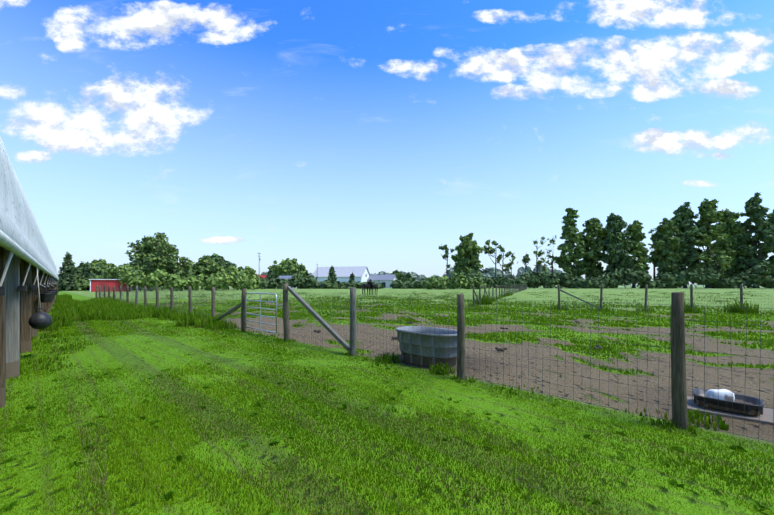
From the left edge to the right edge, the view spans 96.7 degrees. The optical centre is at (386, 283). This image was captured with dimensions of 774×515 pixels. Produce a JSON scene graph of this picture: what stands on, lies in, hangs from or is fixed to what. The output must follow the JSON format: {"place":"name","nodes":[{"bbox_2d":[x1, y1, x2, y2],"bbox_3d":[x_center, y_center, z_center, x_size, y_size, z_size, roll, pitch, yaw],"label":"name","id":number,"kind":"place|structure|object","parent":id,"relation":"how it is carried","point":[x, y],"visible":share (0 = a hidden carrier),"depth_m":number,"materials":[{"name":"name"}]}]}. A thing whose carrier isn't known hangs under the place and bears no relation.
{"place":"outdoors","nodes":[
{"label":"outdoors","id":0,"kind":"place"},
{"bbox_2d":[0,251,57,328],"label":"barn tie downs","id":1,"kind":"structure","parent":0,"point":[40,319],"depth_m":7.32,"materials":[{"name":"black metal"}]},
{"bbox_2d":[313,266,369,284],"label":"white barn","id":2,"kind":"structure","parent":0,"point":[361,273],"depth_m":145.84,"materials":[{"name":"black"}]},
{"bbox_2d":[0,284,773,514],"bbox_3d":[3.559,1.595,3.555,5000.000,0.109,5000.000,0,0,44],"label":"ground","id":3,"kind":"structure","parent":0,"point":[649,394],"depth_m":4.92,"materials":[{"name":"green plant"}]},
{"bbox_2d":[0,246,57,407],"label":"barn posts","id":4,"kind":"object","parent":3,"relation":"on","point":[18,308],"visible":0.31,"depth_m":5.88,"materials":[{"name":"brown wood"}]},
{"bbox_2d":[0,136,58,280],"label":"roof","id":5,"kind":"structure","parent":4,"relation":"on","point":[21,236],"depth_m":5.38,"materials":[{"name":"silver metal"}]},
{"bbox_2d":[58,252,79,290],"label":"tree","id":6,"kind":"object","parent":3,"relation":"on","point":[67,277],"visible":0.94,"depth_m":79.91,"materials":[{"name":"green plant"}]},
{"bbox_2d":[57,261,107,289],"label":"tree","id":7,"kind":"object","parent":3,"relation":"on","point":[87,269],"visible":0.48,"depth_m":85.31,"materials":[{"name":"green plant"}]},
{"bbox_2d":[57,273,143,290],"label":"hedge","id":8,"kind":"object","parent":3,"relation":"on","point":[83,284],"visible":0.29,"depth_m":82.06,"materials":[{"name":"green plant"}]},
{"bbox_2d":[91,258,111,267],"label":"tree","id":9,"kind":"object","parent":3,"relation":"on","point":[103,262],"visible":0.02,"depth_m":97.48,"materials":[{"name":"green plant"}]},
{"bbox_2d":[89,279,131,291],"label":"red shed","id":10,"kind":"structure","parent":3,"relation":"on","point":[106,282],"depth_m":70.88,"materials":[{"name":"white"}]},
{"bbox_2d":[104,264,118,275],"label":"tree","id":11,"kind":"object","parent":3,"relation":"on","point":[112,266],"visible":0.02,"depth_m":90.45,"materials":[{"name":"green plant"}]},
{"bbox_2d":[106,263,140,278],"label":"tree","id":12,"kind":"object","parent":3,"relation":"on","point":[116,272],"visible":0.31,"depth_m":83.00,"materials":[{"name":"green plant"}]},
{"bbox_2d":[56,296,237,330],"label":"tall weeds","id":13,"kind":"object","parent":3,"relation":"on","point":[105,308],"visible":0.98,"depth_m":15.96,"materials":[{"name":"green plant"}]},
{"bbox_2d":[125,232,193,275],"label":"tree","id":14,"kind":"object","parent":3,"relation":"on","point":[152,254],"visible":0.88,"depth_m":90.61,"materials":[{"name":"green plant"}]},
{"bbox_2d":[177,260,193,277],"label":"tree","id":15,"kind":"object","parent":3,"relation":"on","point":[190,265],"visible":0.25,"depth_m":96.30,"materials":[{"name":"green plant"}]},
{"bbox_2d":[118,266,260,290],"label":"hedge","id":16,"kind":"object","parent":3,"relation":"on","point":[159,279],"visible":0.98,"depth_m":78.52,"materials":[{"name":"green plant"}]},
{"bbox_2d":[177,255,226,279],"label":"tree","id":17,"kind":"object","parent":3,"relation":"on","point":[207,265],"visible":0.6,"depth_m":89.39,"materials":[{"name":"green plant"}]},
{"bbox_2d":[210,253,232,265],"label":"tree","id":18,"kind":"object","parent":3,"relation":"on","point":[219,260],"visible":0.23,"depth_m":107.97,"materials":[{"name":"green plant"}]},
{"bbox_2d":[222,262,245,289],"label":"tree","id":19,"kind":"object","parent":3,"relation":"on","point":[228,265],"visible":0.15,"depth_m":96.37,"materials":[{"name":"green plant"}]},
{"bbox_2d":[243,266,258,279],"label":"tree","id":20,"kind":"object","parent":3,"relation":"on","point":[249,272],"visible":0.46,"depth_m":102.55,"materials":[{"name":"green plant"}]},
{"bbox_2d":[266,269,273,280],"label":"tree","id":21,"kind":"object","parent":3,"relation":"on","point":[270,275],"visible":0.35,"depth_m":118.48,"materials":[{"name":"green plant"}]},
{"bbox_2d":[267,258,305,278],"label":"tree","id":22,"kind":"object","parent":3,"relation":"on","point":[287,267],"visible":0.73,"depth_m":145.52,"materials":[{"name":"green plant"}]},
{"bbox_2d":[277,275,296,287],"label":"outbuilding","id":23,"kind":"structure","parent":3,"relation":"on","point":[286,277],"depth_m":126.45,"materials":[{"name":"white metal"}]},
{"bbox_2d":[254,272,319,288],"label":"farm hedge","id":24,"kind":"object","parent":3,"relation":"on","point":[298,281],"visible":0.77,"depth_m":112.94,"materials":[{"name":"green plant"}]},
{"bbox_2d":[256,270,389,276],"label":"trees","id":25,"kind":"object","parent":3,"relation":"on","point":[310,273],"depth_m":427.71,"materials":[{"name":"green plant"}]},
{"bbox_2d":[328,265,336,282],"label":"tree","id":26,"kind":"object","parent":3,"relation":"on","point":[332,275],"visible":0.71,"depth_m":116.98,"materials":[{"name":"green plant"}]},
{"bbox_2d":[302,279,383,288],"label":"farm hedge","id":27,"kind":"object","parent":3,"relation":"on","point":[326,284],"visible":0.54,"depth_m":114.91,"materials":[{"name":"green plant"}]},
{"bbox_2d":[348,273,354,284],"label":"tree","id":28,"kind":"object","parent":3,"relation":"on","point":[352,276],"visible":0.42,"depth_m":119.14,"materials":[{"name":"green plant"}]},
{"bbox_2d":[362,279,371,294],"bbox_3d":[-2.781,0.452,49.184,0.762,2.329,3.080,0,0,25],"label":"horse","id":29,"kind":"object","parent":3,"relation":"on","point":[365,286],"visible":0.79,"depth_m":48.24},
{"bbox_2d":[368,280,377,294],"bbox_3d":[-2.048,0.492,50.129,0.734,2.246,2.970,0,0,23],"label":"horse","id":30,"kind":"object","parent":3,"relation":"on","point":[373,286],"visible":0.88,"depth_m":49.83},
{"bbox_2d":[21,293,728,435],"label":"weeds","id":31,"kind":"object","parent":3,"relation":"on","point":[56,316],"visible":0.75,"depth_m":6.90,"materials":[{"name":"green plant"}]},
{"bbox_2d":[367,274,396,287],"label":"barn wing","id":32,"kind":"structure","parent":3,"relation":"on","point":[385,280],"depth_m":146.89,"materials":[{"name":"white metal"}]},
{"bbox_2d":[95,284,688,429],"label":"fence posts","id":33,"kind":"object","parent":3,"relation":"on","point":[679,390],"visible":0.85,"depth_m":5.75,"materials":[{"name":"wood"}]},
{"bbox_2d":[245,292,280,333],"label":"gate","id":34,"kind":"structure","parent":33,"relation":"attached to","point":[246,313],"depth_m":10.77,"materials":[{"name":"silver metal"}]},
{"bbox_2d":[97,287,773,441],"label":"fence wire","id":35,"kind":"object","parent":33,"relation":"attached to","point":[163,298],"visible":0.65,"depth_m":5.12,"materials":[{"name":"grey metal"}]},
{"bbox_2d":[391,270,401,279],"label":"tree","id":36,"kind":"object","parent":3,"relation":"on","point":[398,274],"visible":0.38,"depth_m":163.28,"materials":[{"name":"green plant"}]},
{"bbox_2d":[400,273,415,281],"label":"tree","id":37,"kind":"object","parent":3,"relation":"on","point":[406,276],"visible":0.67,"depth_m":158.82,"materials":[{"name":"green plant"}]},
{"bbox_2d":[390,279,433,288],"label":"farm hedge","id":38,"kind":"object","parent":3,"relation":"on","point":[403,284],"visible":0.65,"depth_m":116.32,"materials":[{"name":"green plant"}]},
{"bbox_2d":[382,267,453,280],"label":"trees","id":39,"kind":"object","parent":3,"relation":"on","point":[421,276],"visible":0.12,"depth_m":416.30,"materials":[{"name":"green plant"}]},
{"bbox_2d":[395,326,456,367],"bbox_3d":[0.834,1.265,6.999,1.489,0.660,0.877,0,0,44],"label":"trough","id":40,"kind":"object","parent":3,"relation":"on","point":[427,346],"visible":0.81,"depth_m":6.62,"materials":[{"name":"grey metal"}]},
{"bbox_2d":[439,245,454,276],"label":"tree","id":41,"kind":"object","parent":3,"relation":"on","point":[446,254],"visible":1,"depth_m":140.47,"materials":[{"name":"green plant"}]},
{"bbox_2d":[423,271,486,289],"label":"hedge mound","id":42,"kind":"object","parent":3,"relation":"on","point":[455,282],"visible":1,"depth_m":101.00,"materials":[{"name":"green plant"}]},
{"bbox_2d":[138,295,773,399],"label":"paddock blades","id":43,"kind":"object","parent":3,"relation":"on","point":[587,310],"visible":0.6,"depth_m":15.42,"materials":[{"name":"green plant"}]},
{"bbox_2d":[314,321,602,350],"bbox_3d":[4.934,1.550,10.596,11.663,0.106,9.156,0,0,44],"label":"manure","id":44,"kind":"object","parent":3,"relation":"on","point":[597,347],"visible":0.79,"depth_m":8.46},
{"bbox_2d":[451,233,483,274],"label":"tree","id":45,"kind":"object","parent":3,"relation":"on","point":[466,257],"visible":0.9,"depth_m":134.14,"materials":[{"name":"green plant"}]},
{"bbox_2d":[165,290,769,311],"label":"field weeds","id":46,"kind":"object","parent":3,"relation":"on","point":[412,299],"depth_m":34.38,"materials":[{"name":"green plant"}]},
{"bbox_2d":[195,292,773,369],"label":"paddock weeds","id":47,"kind":"object","parent":3,"relation":"on","point":[485,300],"visible":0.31,"depth_m":18.47,"materials":[{"name":"green plant"}]},
{"bbox_2d":[483,239,504,275],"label":"tree","id":48,"kind":"object","parent":3,"relation":"on","point":[491,250],"visible":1,"depth_m":140.93,"materials":[{"name":"green plant"}]},
{"bbox_2d":[475,286,526,303],"bbox_3d":[23.817,0.934,63.241,0.016,1.282,85.811,0,0,24],"label":"wire","id":49,"kind":"object","parent":3,"relation":"on","point":[500,292],"visible":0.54,"depth_m":39.39,"materials":[{"name":"grey metal"}]},
{"bbox_2d":[496,251,513,276],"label":"tree","id":50,"kind":"object","parent":3,"relation":"on","point":[507,254],"visible":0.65,"depth_m":144.69,"materials":[{"name":"green plant"}]},
{"bbox_2d":[503,251,517,278],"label":"tree","id":51,"kind":"object","parent":3,"relation":"on","point":[507,269],"visible":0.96,"depth_m":139.09,"materials":[{"name":"green plant"}]},
{"bbox_2d":[522,253,530,271],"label":"tree","id":52,"kind":"object","parent":3,"relation":"on","point":[525,259],"visible":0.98,"depth_m":139.90,"materials":[{"name":"green plant"}]},
{"bbox_2d":[479,263,583,279],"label":"trees","id":53,"kind":"object","parent":3,"relation":"on","point":[489,272],"visible":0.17,"depth_m":419.17,"materials":[{"name":"green plant"}]},
{"bbox_2d":[532,236,550,287],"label":"tree","id":54,"kind":"object","parent":3,"relation":"on","point":[539,262],"visible":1,"depth_m":141.25,"materials":[{"name":"green plant"}]},
{"bbox_2d":[539,249,550,287],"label":"tree","id":55,"kind":"object","parent":3,"relation":"on","point":[544,268],"visible":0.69,"depth_m":140.28,"materials":[{"name":"green plant"}]},
{"bbox_2d":[545,235,555,287],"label":"tree","id":56,"kind":"object","parent":3,"relation":"on","point":[552,241],"visible":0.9,"depth_m":142.95,"materials":[{"name":"green plant"}]},
{"bbox_2d":[551,207,586,278],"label":"tree","id":57,"kind":"object","parent":3,"relation":"on","point":[564,261],"visible":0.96,"depth_m":131.67,"materials":[{"name":"green plant"}]},
{"bbox_2d":[575,217,606,278],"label":"tree","id":58,"kind":"object","parent":3,"relation":"on","point":[594,230],"visible":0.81,"depth_m":133.10,"materials":[{"name":"green plant"}]},
{"bbox_2d":[421,265,773,288],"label":"hedge","id":59,"kind":"object","parent":3,"relation":"on","point":[757,274],"visible":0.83,"depth_m":121.24,"materials":[{"name":"green plant"}]},
{"bbox_2d":[473,284,742,310],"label":"fence posts","id":60,"kind":"object","parent":3,"relation":"on","point":[646,294],"visible":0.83,"depth_m":20.79,"materials":[{"name":"grey wood"}]},
{"bbox_2d":[598,213,636,287],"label":"tree","id":61,"kind":"object","parent":3,"relation":"on","point":[618,257],"visible":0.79,"depth_m":128.72,"materials":[{"name":"green plant"}]},
{"bbox_2d":[623,220,654,287],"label":"tree","id":62,"kind":"object","parent":3,"relation":"on","point":[637,236],"visible":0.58,"depth_m":132.72,"materials":[{"name":"green plant"}]},
{"bbox_2d":[648,228,655,280],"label":"tree","id":63,"kind":"object","parent":3,"relation":"on","point":[652,247],"visible":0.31,"depth_m":138.20,"materials":[{"name":"green plant"}]},
{"bbox_2d":[560,289,772,311],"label":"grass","id":64,"kind":"structure","parent":3,"relation":"on","point":[747,301],"depth_m":19.02,"materials":[{"name":"grey"}]},
{"bbox_2d":[648,218,686,275],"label":"tree","id":65,"kind":"object","parent":3,"relation":"on","point":[666,244],"visible":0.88,"depth_m":129.08,"materials":[{"name":"green plant"}]},
{"bbox_2d":[670,202,706,287],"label":"tree","id":66,"kind":"object","parent":3,"relation":"on","point":[683,217],"visible":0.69,"depth_m":130.93,"materials":[{"name":"green plant"}]},
{"bbox_2d":[686,198,734,287],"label":"tree","id":67,"kind":"object","parent":3,"relation":"on","point":[709,213],"visible":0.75,"depth_m":129.13,"materials":[{"name":"green plant"}]},
{"bbox_2d":[687,396,772,424],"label":"slab","id":68,"kind":"structure","parent":3,"relation":"on","point":[766,417],"depth_m":4.13,"materials":[{"name":"concrete"}]},
{"bbox_2d":[693,389,763,415],"bbox_3d":[4.250,1.475,4.305,0.632,0.140,0.472,0,0,44],"label":"feed pan","id":69,"kind":"object","parent":68,"relation":"on","point":[750,409],"visible":0.85,"depth_m":4.21,"materials":[{"name":"black rubber"}]},
{"bbox_2d":[705,389,734,401],"bbox_3d":[4.193,1.415,4.330,0.254,0.184,0.179,0,0,18],"label":"salt block","id":70,"kind":"object","parent":69,"relation":"in","point":[724,394],"depth_m":4.27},
{"bbox_2d":[710,208,750,278],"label":"tree","id":71,"kind":"object","parent":3,"relation":"on","point":[732,229],"visible":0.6,"depth_m":131.35,"materials":[{"name":"green plant"}]},
{"bbox_2d":[738,229,754,287],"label":"tree","id":72,"kind":"object","parent":3,"relation":"on","point":[744,231],"visible":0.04,"depth_m":135.29,"materials":[{"name":"green plant"}]},
{"bbox_2d":[733,192,773,287],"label":"tree","id":73,"kind":"object","parent":3,"relation":"on","point":[756,211],"visible":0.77,"depth_m":127.54,"materials":[{"name":"green plant"}]},
{"bbox_2d":[761,209,773,276],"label":"tree","id":74,"kind":"object","parent":3,"relation":"on","point":[770,216],"visible":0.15,"depth_m":132.99,"materials":[{"name":"green plant"}]},
{"bbox_2d":[0,315,773,514],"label":"lawn","id":75,"kind":"structure","parent":0,"point":[113,489],"depth_m":3.42,"materials":[{"name":"green plant"}]},
{"bbox_2d":[0,0,773,283],"label":"sky","id":76,"kind":"structure","parent":0,"point":[377,135],"materials":[{"name":"blue"}]}
]}

